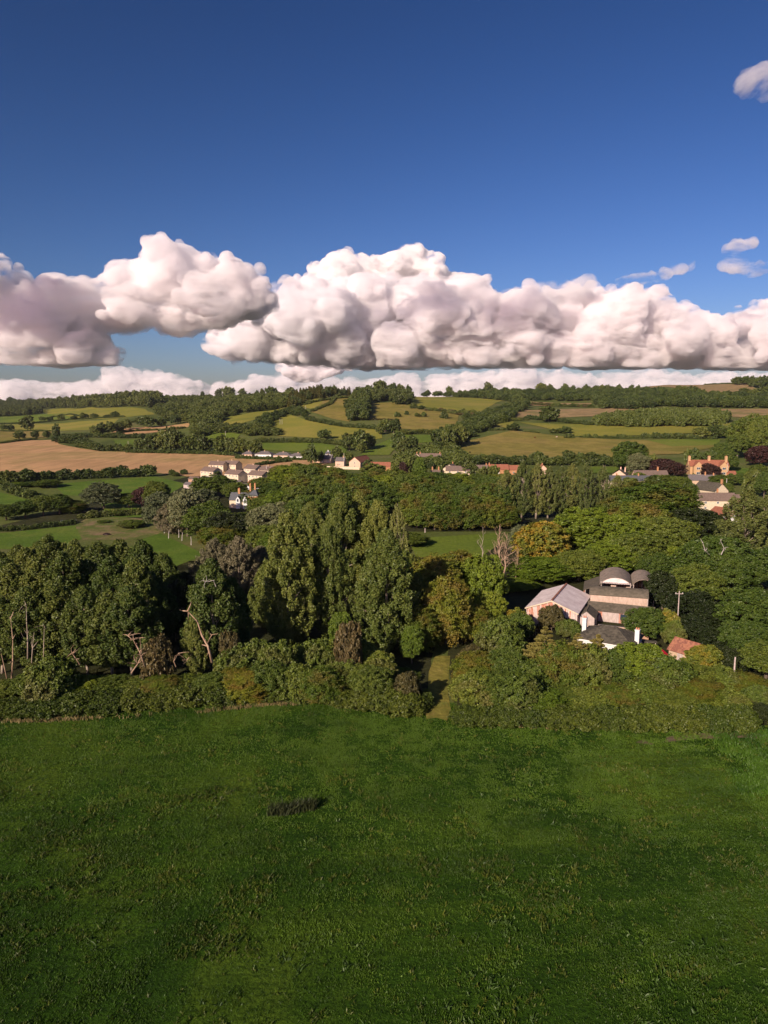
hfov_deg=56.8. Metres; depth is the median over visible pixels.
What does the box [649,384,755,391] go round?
field
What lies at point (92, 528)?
field
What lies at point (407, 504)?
broadleaf tree
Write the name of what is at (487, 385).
hedgerow tree
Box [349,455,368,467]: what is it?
house
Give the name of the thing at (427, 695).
bramble bush
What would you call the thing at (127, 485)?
field
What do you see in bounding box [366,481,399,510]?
broadleaf tree
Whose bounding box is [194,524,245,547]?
broadleaf tree
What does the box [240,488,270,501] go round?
broadleaf tree
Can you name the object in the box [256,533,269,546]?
broadleaf tree
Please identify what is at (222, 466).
house
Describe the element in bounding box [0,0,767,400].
sky
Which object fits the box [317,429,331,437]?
hedgerow tree
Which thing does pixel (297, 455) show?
bungalow
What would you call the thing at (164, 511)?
willow tree
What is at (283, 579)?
poplar tree
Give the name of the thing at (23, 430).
hedge
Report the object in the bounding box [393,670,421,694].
shrub
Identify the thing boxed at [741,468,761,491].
hedgerow tree
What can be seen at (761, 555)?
broadleaf tree
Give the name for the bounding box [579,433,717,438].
hedge
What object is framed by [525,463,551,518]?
poplar tree
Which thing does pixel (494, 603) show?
broadleaf tree
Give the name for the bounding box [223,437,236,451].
hedgerow tree
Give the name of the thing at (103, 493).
tree
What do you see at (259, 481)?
broadleaf tree
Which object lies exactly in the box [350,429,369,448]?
hedgerow tree
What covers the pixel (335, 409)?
field
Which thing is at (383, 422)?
hedgerow tree
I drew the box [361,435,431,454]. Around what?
field
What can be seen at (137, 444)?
hedgerow tree
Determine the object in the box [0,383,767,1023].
ground
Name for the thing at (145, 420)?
hedgerow tree
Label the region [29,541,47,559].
poplar tree
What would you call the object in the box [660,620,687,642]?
shrub
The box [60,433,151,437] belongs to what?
hedge
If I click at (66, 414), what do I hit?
hedge
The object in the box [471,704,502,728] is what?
bramble bush
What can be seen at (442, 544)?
field
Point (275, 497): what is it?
broadleaf tree
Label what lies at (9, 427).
hedgerow tree
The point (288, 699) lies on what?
bramble bush
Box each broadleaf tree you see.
[0,504,22,519]
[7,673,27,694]
[12,499,38,516]
[15,481,37,485]
[29,479,63,487]
[29,495,56,515]
[46,493,73,513]
[58,500,88,513]
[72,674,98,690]
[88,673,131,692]
[116,493,135,507]
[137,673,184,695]
[141,481,171,499]
[180,500,230,534]
[188,474,236,495]
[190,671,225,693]
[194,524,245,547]
[219,482,248,496]
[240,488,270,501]
[243,497,272,511]
[243,524,275,552]
[247,477,273,489]
[248,659,289,695]
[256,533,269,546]
[259,480,283,496]
[259,490,289,505]
[266,464,289,476]
[267,466,297,482]
[279,471,315,490]
[280,485,319,503]
[281,494,329,542]
[289,463,306,467]
[293,465,321,477]
[306,461,325,468]
[308,475,334,488]
[312,485,329,505]
[318,464,345,479]
[321,483,352,504]
[324,466,346,472]
[328,611,351,638]
[331,476,348,484]
[339,474,373,505]
[343,472,358,479]
[352,475,376,483]
[359,467,385,477]
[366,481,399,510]
[373,475,397,487]
[380,467,406,476]
[387,474,423,488]
[390,479,424,511]
[398,493,431,527]
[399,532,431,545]
[399,625,424,663]
[412,457,427,472]
[412,483,439,493]
[414,488,452,529]
[415,473,442,485]
[427,472,447,477]
[433,476,464,486]
[434,493,470,529]
[436,482,456,496]
[448,472,474,481]
[449,484,479,496]
[453,491,488,529]
[461,553,509,603]
[467,478,499,497]
[469,473,489,481]
[473,490,506,528]
[473,590,508,619]
[475,670,513,703]
[476,476,501,485]
[483,646,529,673]
[484,472,516,485]
[489,483,520,509]
[492,503,521,528]
[503,555,581,581]
[505,577,541,591]
[518,684,571,710]
[531,638,589,686]
[546,506,619,549]
[549,683,586,706]
[552,549,607,581]
[582,539,638,570]
[591,513,645,540]
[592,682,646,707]
[595,492,636,513]
[603,474,704,511]
[604,499,673,523]
[604,648,641,684]
[609,532,668,571]
[611,441,648,471]
[612,641,666,679]
[621,607,669,638]
[634,552,673,575]
[637,515,703,547]
[649,685,706,708]
[658,475,675,482]
[665,546,681,555]
[667,535,757,577]
[669,476,691,485]
[671,562,731,601]
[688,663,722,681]
[700,553,765,595]
[708,474,734,483]
[710,442,732,454]
[711,587,767,626]
[714,450,739,466]
[717,619,767,649]
[723,482,734,492]
[724,434,753,455]
[725,420,735,438]
[727,413,761,454]
[734,473,747,482]
[737,638,767,678]
[745,414,767,446]
[747,464,767,474]
[750,547,767,584]
[753,471,767,498]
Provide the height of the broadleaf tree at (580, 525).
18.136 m
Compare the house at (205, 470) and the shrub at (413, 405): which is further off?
the shrub at (413, 405)
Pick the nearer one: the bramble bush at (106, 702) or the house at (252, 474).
the bramble bush at (106, 702)
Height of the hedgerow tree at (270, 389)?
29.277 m
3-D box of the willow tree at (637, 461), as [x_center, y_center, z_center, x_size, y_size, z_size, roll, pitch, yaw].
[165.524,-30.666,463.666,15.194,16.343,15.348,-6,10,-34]
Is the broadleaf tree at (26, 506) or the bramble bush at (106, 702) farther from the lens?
the broadleaf tree at (26, 506)
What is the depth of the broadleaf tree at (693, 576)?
176.57 m
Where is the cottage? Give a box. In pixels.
[577,616,643,649]
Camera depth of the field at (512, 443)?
683.58 m
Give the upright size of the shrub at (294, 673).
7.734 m
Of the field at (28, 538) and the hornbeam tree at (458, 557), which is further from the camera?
the field at (28, 538)
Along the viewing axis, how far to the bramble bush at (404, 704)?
117.19 m
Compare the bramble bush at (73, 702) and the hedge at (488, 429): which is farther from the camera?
the hedge at (488, 429)
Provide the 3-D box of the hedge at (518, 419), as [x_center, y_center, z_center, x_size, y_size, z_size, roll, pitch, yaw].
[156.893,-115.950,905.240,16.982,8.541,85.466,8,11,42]
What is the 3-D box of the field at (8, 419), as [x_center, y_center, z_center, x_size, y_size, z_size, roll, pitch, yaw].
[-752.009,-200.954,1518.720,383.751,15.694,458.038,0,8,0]
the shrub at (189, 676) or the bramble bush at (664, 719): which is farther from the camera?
the shrub at (189, 676)
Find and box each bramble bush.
[0,696,18,719]
[0,698,36,718]
[20,692,69,721]
[53,688,100,717]
[82,687,125,716]
[118,685,152,714]
[144,687,180,712]
[167,679,208,708]
[200,684,243,709]
[232,691,265,705]
[260,691,280,703]
[283,693,301,703]
[323,686,351,708]
[341,688,374,711]
[360,684,398,714]
[384,688,429,718]
[410,688,433,709]
[447,703,485,727]
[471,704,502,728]
[491,703,526,729]
[513,706,548,727]
[540,703,573,731]
[561,704,602,731]
[594,703,629,732]
[619,702,654,732]
[644,702,687,733]
[671,704,712,734]
[694,703,734,734]
[715,703,762,733]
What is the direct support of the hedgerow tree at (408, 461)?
on the ground at (204, 971)
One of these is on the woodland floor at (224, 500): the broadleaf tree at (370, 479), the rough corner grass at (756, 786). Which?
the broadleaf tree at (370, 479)
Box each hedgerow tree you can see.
[0,424,6,429]
[0,470,12,480]
[7,424,14,429]
[9,471,24,481]
[12,430,25,438]
[18,415,34,429]
[18,468,37,480]
[30,430,38,437]
[41,430,50,436]
[51,423,59,435]
[79,412,89,417]
[88,413,99,417]
[89,425,100,433]
[97,422,107,433]
[105,421,116,432]
[110,411,119,416]
[114,422,125,430]
[119,419,132,427]
[133,438,143,449]
[138,415,156,427]
[141,432,158,449]
[153,429,165,449]
[156,417,166,425]
[161,426,180,449]
[169,414,181,422]
[175,431,192,450]
[179,469,187,473]
[180,413,186,422]
[185,433,196,449]
[194,434,213,450]
[212,433,226,450]
[214,388,221,395]
[221,386,235,395]
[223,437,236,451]
[232,437,250,452]
[238,388,246,394]
[247,440,263,452]
[265,386,276,392]
[285,387,295,391]
[305,442,317,462]
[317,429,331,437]
[317,451,323,461]
[330,446,343,457]
[340,432,354,450]
[342,452,353,462]
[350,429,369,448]
[355,442,367,452]
[360,462,385,471]
[362,458,372,465]
[365,433,375,446]
[373,379,387,389]
[374,424,384,433]
[377,418,388,427]
[385,418,401,432]
[386,382,396,388]
[390,429,404,451]
[390,458,401,468]
[396,383,404,388]
[396,437,409,451]
[402,457,413,471]
[408,435,418,445]
[427,461,434,468]
[430,426,444,444]
[436,465,442,472]
[441,424,457,443]
[449,459,462,465]
[453,423,469,445]
[460,412,471,418]
[461,461,478,473]
[472,456,482,464]
[475,466,490,474]
[482,455,489,463]
[483,381,492,389]
[487,464,499,473]
[506,423,519,430]
[532,450,543,458]
[534,383,546,388]
[538,405,560,421]
[558,426,572,433]
[562,450,577,464]
[574,452,583,461]
[582,452,600,464]
[598,456,612,465]
[622,477,638,486]
[644,475,662,482]
[648,453,658,469]
[681,482,699,491]
[683,448,689,464]
[686,447,701,460]
[688,385,700,390]
[692,426,711,436]
[701,450,716,459]
[706,425,722,436]
[717,424,727,437]
[726,473,738,483]
[734,376,741,384]
[737,388,750,391]
[740,376,748,384]
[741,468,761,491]
[747,375,755,385]
[753,376,761,387]
[760,375,767,386]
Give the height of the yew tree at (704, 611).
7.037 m
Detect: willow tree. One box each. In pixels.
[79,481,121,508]
[141,491,170,530]
[153,501,190,534]
[167,486,206,535]
[188,537,237,583]
[194,488,220,504]
[218,535,259,596]
[237,545,269,583]
[244,501,287,529]
[507,524,526,555]
[625,453,651,470]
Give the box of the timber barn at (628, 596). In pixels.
[589,585,648,605]
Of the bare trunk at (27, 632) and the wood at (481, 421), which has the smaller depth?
the bare trunk at (27, 632)
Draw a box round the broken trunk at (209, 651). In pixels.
[180,604,213,662]
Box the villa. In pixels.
[229,483,259,508]
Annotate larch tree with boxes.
[522,626,562,682]
[561,633,604,686]
[584,634,607,685]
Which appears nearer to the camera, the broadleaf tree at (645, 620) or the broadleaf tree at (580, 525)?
the broadleaf tree at (645, 620)
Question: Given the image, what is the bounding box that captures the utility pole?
[675,591,682,614]
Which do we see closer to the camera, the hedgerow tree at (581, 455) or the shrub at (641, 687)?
the shrub at (641, 687)
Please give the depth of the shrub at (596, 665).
124.55 m
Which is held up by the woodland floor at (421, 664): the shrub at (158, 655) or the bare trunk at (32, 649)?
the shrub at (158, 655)
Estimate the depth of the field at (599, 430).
790.93 m
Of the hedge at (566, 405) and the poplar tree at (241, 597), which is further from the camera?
the hedge at (566, 405)
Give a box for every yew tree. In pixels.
[166,578,189,640]
[179,571,193,606]
[202,512,249,536]
[643,571,681,608]
[663,589,714,617]
[668,507,725,539]
[680,616,711,641]
[689,601,735,627]
[695,626,732,647]
[715,646,750,671]
[749,702,767,720]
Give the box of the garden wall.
[327,466,359,469]
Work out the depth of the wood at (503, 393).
1442.91 m
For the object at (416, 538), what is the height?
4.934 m
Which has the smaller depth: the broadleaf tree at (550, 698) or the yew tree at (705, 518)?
the broadleaf tree at (550, 698)
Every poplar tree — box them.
[0,551,5,557]
[0,557,13,569]
[0,562,23,600]
[0,586,58,665]
[0,597,26,673]
[6,544,22,564]
[14,547,35,574]
[14,554,47,596]
[23,533,63,573]
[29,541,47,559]
[29,580,82,660]
[37,550,85,619]
[58,584,103,674]
[60,542,66,549]
[64,539,86,564]
[73,558,97,587]
[78,540,107,565]
[78,588,142,674]
[86,555,124,596]
[97,585,164,675]
[104,544,110,555]
[108,538,129,564]
[114,556,162,634]
[122,538,166,578]
[139,572,181,635]
[152,552,185,618]
[179,612,212,672]
[180,558,242,667]
[216,576,252,643]
[247,564,274,627]
[254,508,320,644]
[289,501,324,584]
[305,521,355,636]
[315,492,364,596]
[344,489,372,581]
[351,499,400,591]
[351,527,420,652]
[389,503,412,556]
[403,571,426,612]
[495,469,521,504]
[509,459,534,518]
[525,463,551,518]
[538,466,561,517]
[549,465,573,514]
[559,463,583,512]
[573,462,597,510]
[591,464,612,506]
[605,475,624,498]
[713,488,767,549]
[746,495,767,546]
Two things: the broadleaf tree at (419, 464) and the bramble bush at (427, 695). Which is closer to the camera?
the bramble bush at (427, 695)
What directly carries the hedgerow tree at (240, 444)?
on the ground at (204, 971)
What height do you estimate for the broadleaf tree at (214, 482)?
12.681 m
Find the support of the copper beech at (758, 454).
on the ground at (204, 971)
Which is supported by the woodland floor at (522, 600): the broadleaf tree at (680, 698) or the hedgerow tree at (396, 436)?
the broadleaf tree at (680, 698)
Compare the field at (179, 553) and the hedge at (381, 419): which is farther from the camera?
the hedge at (381, 419)
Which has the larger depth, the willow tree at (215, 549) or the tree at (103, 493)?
the tree at (103, 493)
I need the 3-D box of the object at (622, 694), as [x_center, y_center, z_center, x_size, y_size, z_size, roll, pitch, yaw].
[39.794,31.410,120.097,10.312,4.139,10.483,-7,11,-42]
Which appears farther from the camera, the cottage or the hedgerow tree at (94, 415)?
the hedgerow tree at (94, 415)
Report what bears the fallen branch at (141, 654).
on the ground at (204, 971)
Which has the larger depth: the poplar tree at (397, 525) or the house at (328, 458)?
the house at (328, 458)
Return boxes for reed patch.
[266,795,318,816]
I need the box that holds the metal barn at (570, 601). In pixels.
[525,583,589,625]
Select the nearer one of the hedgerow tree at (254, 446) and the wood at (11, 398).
the hedgerow tree at (254, 446)
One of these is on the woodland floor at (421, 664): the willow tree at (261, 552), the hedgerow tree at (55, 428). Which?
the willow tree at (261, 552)
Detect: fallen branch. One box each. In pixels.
[67,645,79,664]
[123,630,145,666]
[131,637,144,673]
[173,652,190,666]
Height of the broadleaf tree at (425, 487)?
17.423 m
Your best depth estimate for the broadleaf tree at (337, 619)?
141.79 m
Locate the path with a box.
[425,656,450,720]
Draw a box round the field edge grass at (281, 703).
[0,701,551,728]
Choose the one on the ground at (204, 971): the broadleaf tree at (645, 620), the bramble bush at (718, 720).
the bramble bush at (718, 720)
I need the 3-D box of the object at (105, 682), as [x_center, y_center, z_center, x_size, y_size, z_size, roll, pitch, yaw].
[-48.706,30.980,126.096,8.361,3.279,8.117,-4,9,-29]
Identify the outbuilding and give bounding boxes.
[183,482,190,487]
[188,476,199,481]
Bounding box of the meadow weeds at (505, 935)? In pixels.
[0,725,767,1023]
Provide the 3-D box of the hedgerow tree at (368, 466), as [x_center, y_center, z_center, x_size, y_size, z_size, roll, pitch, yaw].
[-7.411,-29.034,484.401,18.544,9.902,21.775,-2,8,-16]
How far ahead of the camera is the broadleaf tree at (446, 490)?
321.83 m
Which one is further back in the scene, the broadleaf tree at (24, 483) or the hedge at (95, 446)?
the hedge at (95, 446)
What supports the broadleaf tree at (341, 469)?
on the woodland floor at (224, 500)
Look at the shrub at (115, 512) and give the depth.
330.48 m
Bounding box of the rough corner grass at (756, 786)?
[710,727,767,797]
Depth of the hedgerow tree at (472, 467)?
478.15 m
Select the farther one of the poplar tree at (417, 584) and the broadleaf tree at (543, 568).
the broadleaf tree at (543, 568)
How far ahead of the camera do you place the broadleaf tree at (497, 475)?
394.77 m
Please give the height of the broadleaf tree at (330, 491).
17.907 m
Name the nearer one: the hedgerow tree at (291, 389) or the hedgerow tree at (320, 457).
the hedgerow tree at (320, 457)
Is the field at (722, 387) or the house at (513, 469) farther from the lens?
the field at (722, 387)
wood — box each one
[0,395,167,402]
[0,399,42,415]
[32,389,162,408]
[152,391,291,427]
[189,421,283,436]
[253,405,308,426]
[285,384,351,407]
[343,386,372,419]
[358,387,415,403]
[392,442,468,468]
[421,387,529,405]
[433,402,528,445]
[509,384,767,408]
[591,406,731,426]
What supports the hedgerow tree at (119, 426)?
on the ground at (204, 971)
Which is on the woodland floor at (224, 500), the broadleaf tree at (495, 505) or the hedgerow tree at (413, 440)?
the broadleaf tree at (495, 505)
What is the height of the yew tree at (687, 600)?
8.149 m
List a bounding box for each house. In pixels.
[200,466,221,476]
[208,460,227,471]
[224,468,247,481]
[225,459,241,469]
[243,463,260,475]
[247,469,267,480]
[259,464,272,471]
[313,454,333,462]
[335,455,346,465]
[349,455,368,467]
[367,462,390,469]
[418,452,440,456]
[443,462,455,472]
[445,466,469,474]
[488,463,508,473]
[508,465,518,474]
[608,473,650,486]
[612,467,628,474]
[631,467,668,474]
[687,471,714,484]
[696,488,734,509]
[697,480,728,492]
[711,506,733,516]
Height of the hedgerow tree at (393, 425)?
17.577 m
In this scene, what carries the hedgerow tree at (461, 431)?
on the ground at (204, 971)
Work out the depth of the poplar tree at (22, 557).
161.28 m
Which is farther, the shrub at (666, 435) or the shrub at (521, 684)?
the shrub at (666, 435)
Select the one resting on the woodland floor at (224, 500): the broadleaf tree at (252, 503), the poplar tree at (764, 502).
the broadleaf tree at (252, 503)
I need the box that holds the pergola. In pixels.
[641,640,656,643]
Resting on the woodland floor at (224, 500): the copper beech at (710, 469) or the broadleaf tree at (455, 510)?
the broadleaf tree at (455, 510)
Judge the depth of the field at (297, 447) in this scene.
702.48 m
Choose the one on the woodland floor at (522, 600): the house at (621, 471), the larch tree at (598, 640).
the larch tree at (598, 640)
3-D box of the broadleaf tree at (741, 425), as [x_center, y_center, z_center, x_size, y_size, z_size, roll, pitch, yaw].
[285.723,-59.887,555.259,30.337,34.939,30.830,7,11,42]
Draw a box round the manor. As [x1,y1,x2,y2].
[686,455,729,475]
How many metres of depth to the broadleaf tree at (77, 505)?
337.78 m
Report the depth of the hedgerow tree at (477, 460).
560.51 m
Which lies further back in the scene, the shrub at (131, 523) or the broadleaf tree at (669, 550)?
the shrub at (131, 523)
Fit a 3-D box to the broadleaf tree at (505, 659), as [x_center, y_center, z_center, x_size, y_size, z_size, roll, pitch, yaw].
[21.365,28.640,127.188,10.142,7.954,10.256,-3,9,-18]
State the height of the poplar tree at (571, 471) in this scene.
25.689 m
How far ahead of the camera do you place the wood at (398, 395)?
1122.53 m
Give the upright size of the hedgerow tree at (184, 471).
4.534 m
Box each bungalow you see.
[242,450,254,455]
[255,450,274,456]
[273,451,290,456]
[289,452,301,457]
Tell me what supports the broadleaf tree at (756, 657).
on the woodland floor at (522, 600)
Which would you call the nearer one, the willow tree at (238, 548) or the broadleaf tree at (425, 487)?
the willow tree at (238, 548)
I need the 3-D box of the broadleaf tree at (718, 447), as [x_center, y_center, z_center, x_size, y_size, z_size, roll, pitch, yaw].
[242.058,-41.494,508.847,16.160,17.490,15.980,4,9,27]
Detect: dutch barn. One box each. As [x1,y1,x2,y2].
[600,567,631,587]
[630,570,653,606]
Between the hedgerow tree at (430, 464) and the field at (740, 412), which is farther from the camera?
the field at (740, 412)
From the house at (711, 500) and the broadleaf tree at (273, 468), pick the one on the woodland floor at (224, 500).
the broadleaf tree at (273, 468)
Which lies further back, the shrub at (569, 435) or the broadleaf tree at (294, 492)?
the shrub at (569, 435)
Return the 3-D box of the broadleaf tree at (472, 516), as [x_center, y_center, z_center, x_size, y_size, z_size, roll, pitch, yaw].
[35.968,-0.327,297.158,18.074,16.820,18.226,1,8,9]
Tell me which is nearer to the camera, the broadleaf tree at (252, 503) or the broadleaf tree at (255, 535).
the broadleaf tree at (255, 535)
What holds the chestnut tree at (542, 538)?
on the woodland floor at (522, 600)
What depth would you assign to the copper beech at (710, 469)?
425.83 m
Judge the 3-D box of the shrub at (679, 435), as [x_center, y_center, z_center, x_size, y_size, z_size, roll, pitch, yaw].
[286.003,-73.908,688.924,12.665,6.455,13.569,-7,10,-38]
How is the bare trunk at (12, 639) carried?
on the ground at (204, 971)
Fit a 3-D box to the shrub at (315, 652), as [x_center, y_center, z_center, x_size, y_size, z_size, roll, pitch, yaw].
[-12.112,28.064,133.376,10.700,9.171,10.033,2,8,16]
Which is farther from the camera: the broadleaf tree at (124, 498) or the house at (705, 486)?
the house at (705, 486)
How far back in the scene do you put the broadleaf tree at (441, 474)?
394.79 m
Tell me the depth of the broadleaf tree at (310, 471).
390.10 m
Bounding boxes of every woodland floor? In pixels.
[0,557,442,704]
[1,477,696,534]
[448,546,767,724]
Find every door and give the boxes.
[602,612,618,622]
[677,653,682,659]
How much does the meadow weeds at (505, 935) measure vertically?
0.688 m
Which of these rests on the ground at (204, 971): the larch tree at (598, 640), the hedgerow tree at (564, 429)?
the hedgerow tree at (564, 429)
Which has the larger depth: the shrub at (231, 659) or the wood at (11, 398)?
the wood at (11, 398)
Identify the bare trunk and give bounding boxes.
[8,610,18,678]
[19,601,31,658]
[31,636,37,662]
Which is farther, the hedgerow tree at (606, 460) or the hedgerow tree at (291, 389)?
the hedgerow tree at (291, 389)
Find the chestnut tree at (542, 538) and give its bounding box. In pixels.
[509,520,571,557]
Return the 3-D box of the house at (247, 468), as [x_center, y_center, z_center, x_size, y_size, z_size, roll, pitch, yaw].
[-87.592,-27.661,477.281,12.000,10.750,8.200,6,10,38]
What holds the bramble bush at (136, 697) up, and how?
on the ground at (204, 971)
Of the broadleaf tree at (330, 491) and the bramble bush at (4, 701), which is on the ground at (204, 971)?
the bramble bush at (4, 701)
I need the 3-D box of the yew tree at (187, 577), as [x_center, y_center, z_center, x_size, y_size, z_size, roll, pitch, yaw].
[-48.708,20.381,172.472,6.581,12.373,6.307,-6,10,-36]
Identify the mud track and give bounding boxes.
[636,733,765,744]
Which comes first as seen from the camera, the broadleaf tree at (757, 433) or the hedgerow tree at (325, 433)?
the broadleaf tree at (757, 433)
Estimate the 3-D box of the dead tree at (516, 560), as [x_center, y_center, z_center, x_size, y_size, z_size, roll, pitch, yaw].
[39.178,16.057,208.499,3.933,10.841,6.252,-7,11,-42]
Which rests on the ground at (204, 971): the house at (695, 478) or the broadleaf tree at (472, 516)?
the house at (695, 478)
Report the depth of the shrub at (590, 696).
117.79 m
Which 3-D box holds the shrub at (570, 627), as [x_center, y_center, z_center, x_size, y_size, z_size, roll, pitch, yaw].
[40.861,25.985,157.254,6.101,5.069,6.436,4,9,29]
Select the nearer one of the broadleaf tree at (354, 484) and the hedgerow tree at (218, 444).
the broadleaf tree at (354, 484)
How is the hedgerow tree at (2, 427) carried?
on the ground at (204, 971)
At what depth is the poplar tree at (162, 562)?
159.56 m
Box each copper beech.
[130,486,144,507]
[399,462,409,472]
[647,458,674,469]
[660,461,688,475]
[700,463,722,474]
[744,445,767,463]
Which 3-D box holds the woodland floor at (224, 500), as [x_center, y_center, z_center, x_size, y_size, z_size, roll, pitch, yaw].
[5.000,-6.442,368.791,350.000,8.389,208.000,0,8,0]
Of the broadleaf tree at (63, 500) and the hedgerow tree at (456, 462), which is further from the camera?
the hedgerow tree at (456, 462)
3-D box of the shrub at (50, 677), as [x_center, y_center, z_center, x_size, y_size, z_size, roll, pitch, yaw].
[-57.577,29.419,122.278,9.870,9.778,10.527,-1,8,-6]
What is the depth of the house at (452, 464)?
484.47 m
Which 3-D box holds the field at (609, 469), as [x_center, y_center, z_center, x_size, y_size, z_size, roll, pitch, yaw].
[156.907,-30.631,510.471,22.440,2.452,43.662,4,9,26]
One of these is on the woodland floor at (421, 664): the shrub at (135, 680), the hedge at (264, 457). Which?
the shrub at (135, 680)
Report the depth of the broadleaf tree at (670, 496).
293.04 m
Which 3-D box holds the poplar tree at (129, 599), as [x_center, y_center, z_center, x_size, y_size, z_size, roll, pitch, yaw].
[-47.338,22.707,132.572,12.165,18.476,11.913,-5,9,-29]
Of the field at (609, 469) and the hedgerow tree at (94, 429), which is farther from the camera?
the hedgerow tree at (94, 429)
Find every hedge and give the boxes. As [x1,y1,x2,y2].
[0,415,125,423]
[0,429,50,431]
[0,437,37,443]
[0,479,39,498]
[0,519,76,531]
[10,464,156,481]
[51,413,78,416]
[51,435,93,443]
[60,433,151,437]
[75,441,133,450]
[76,508,143,518]
[105,426,185,434]
[125,449,237,455]
[234,455,306,459]
[254,437,341,444]
[254,458,291,464]
[303,396,347,404]
[305,416,376,429]
[310,393,343,411]
[368,418,399,419]
[399,429,435,433]
[426,407,473,414]
[464,453,626,467]
[483,428,509,430]
[498,418,528,422]
[523,415,594,424]
[530,402,594,407]
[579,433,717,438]
[703,382,734,384]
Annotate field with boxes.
[0,414,75,422]
[0,419,117,430]
[0,431,51,441]
[0,440,326,475]
[0,492,28,503]
[0,525,81,548]
[43,407,153,418]
[56,476,183,495]
[75,517,163,539]
[102,503,143,516]
[110,423,189,433]
[114,439,135,445]
[143,533,200,565]
[204,432,239,441]
[222,407,284,423]
[262,442,346,452]
[272,415,381,439]
[302,396,330,408]
[311,395,349,420]
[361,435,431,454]
[370,402,458,429]
[408,397,501,411]
[412,533,506,556]
[460,431,713,457]
[497,417,513,427]
[515,407,643,417]
[521,422,731,435]
[530,402,590,405]
[589,466,619,472]
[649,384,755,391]
[649,439,720,445]
[721,409,767,417]
[729,467,748,474]
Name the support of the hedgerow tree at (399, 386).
on the ground at (204, 971)
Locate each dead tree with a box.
[488,525,508,562]
[501,532,517,577]
[507,549,525,576]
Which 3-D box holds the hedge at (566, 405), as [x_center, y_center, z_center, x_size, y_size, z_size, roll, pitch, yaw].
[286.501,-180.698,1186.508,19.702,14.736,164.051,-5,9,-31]
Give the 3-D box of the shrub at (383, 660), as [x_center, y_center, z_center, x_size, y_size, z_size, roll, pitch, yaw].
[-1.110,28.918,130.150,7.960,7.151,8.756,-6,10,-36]
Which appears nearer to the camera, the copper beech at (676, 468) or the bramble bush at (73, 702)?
the bramble bush at (73, 702)
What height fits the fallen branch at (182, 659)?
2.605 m
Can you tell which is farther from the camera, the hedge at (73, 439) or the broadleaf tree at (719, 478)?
the hedge at (73, 439)
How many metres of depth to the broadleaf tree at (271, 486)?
355.71 m
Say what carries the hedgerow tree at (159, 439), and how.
on the ground at (204, 971)
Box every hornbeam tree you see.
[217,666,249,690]
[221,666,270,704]
[398,604,442,652]
[408,552,466,591]
[420,572,473,647]
[437,549,484,589]
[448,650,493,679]
[460,604,490,642]
[674,675,730,706]
[727,668,767,692]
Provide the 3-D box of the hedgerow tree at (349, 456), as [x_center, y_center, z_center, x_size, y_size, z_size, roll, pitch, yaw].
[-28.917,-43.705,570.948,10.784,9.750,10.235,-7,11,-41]
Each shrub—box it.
[0,678,17,697]
[16,653,81,702]
[97,520,111,522]
[108,509,124,514]
[116,519,146,527]
[116,674,143,690]
[139,633,177,679]
[174,671,202,685]
[212,642,256,671]
[218,630,240,657]
[239,637,271,666]
[258,638,298,665]
[271,661,314,706]
[293,642,306,661]
[298,633,335,667]
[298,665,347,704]
[323,638,334,664]
[327,659,361,685]
[333,621,363,664]
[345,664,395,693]
[360,638,382,658]
[362,650,399,679]
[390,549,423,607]
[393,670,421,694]
[394,412,400,416]
[397,666,421,679]
[410,403,417,408]
[439,411,447,418]
[447,672,499,706]
[457,643,483,656]
[473,613,527,653]
[486,667,548,710]
[506,607,526,618]
[509,610,535,639]
[512,658,555,687]
[537,604,564,630]
[550,428,559,432]
[555,618,581,638]
[564,433,574,437]
[570,686,616,706]
[573,643,612,686]
[619,676,673,704]
[637,651,697,688]
[651,432,661,438]
[657,608,680,634]
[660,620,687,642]
[662,433,670,438]
[672,433,685,438]
[680,644,725,667]
[706,688,753,708]
[707,665,747,690]
[739,684,767,704]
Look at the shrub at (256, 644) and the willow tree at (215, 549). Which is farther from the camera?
the willow tree at (215, 549)
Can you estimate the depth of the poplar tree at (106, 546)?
177.12 m
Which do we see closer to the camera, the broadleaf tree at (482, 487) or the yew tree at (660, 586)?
the yew tree at (660, 586)
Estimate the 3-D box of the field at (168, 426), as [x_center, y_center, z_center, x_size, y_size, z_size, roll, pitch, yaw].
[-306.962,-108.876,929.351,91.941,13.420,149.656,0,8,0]
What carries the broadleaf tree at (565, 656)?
on the woodland floor at (522, 600)
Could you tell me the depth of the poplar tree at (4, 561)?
160.53 m
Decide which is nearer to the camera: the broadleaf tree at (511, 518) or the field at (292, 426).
the broadleaf tree at (511, 518)
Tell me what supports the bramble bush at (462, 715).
on the ground at (204, 971)
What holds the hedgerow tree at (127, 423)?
on the ground at (204, 971)
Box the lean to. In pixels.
[583,576,601,593]
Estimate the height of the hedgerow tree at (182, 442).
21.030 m
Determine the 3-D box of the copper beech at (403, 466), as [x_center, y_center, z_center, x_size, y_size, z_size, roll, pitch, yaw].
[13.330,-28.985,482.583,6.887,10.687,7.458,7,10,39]
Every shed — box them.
[579,604,598,627]
[585,601,654,623]
[642,632,649,639]
[667,636,700,659]
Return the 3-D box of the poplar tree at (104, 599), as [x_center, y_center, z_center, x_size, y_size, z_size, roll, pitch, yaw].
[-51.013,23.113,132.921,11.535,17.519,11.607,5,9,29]
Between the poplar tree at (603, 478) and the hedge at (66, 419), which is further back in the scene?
the hedge at (66, 419)

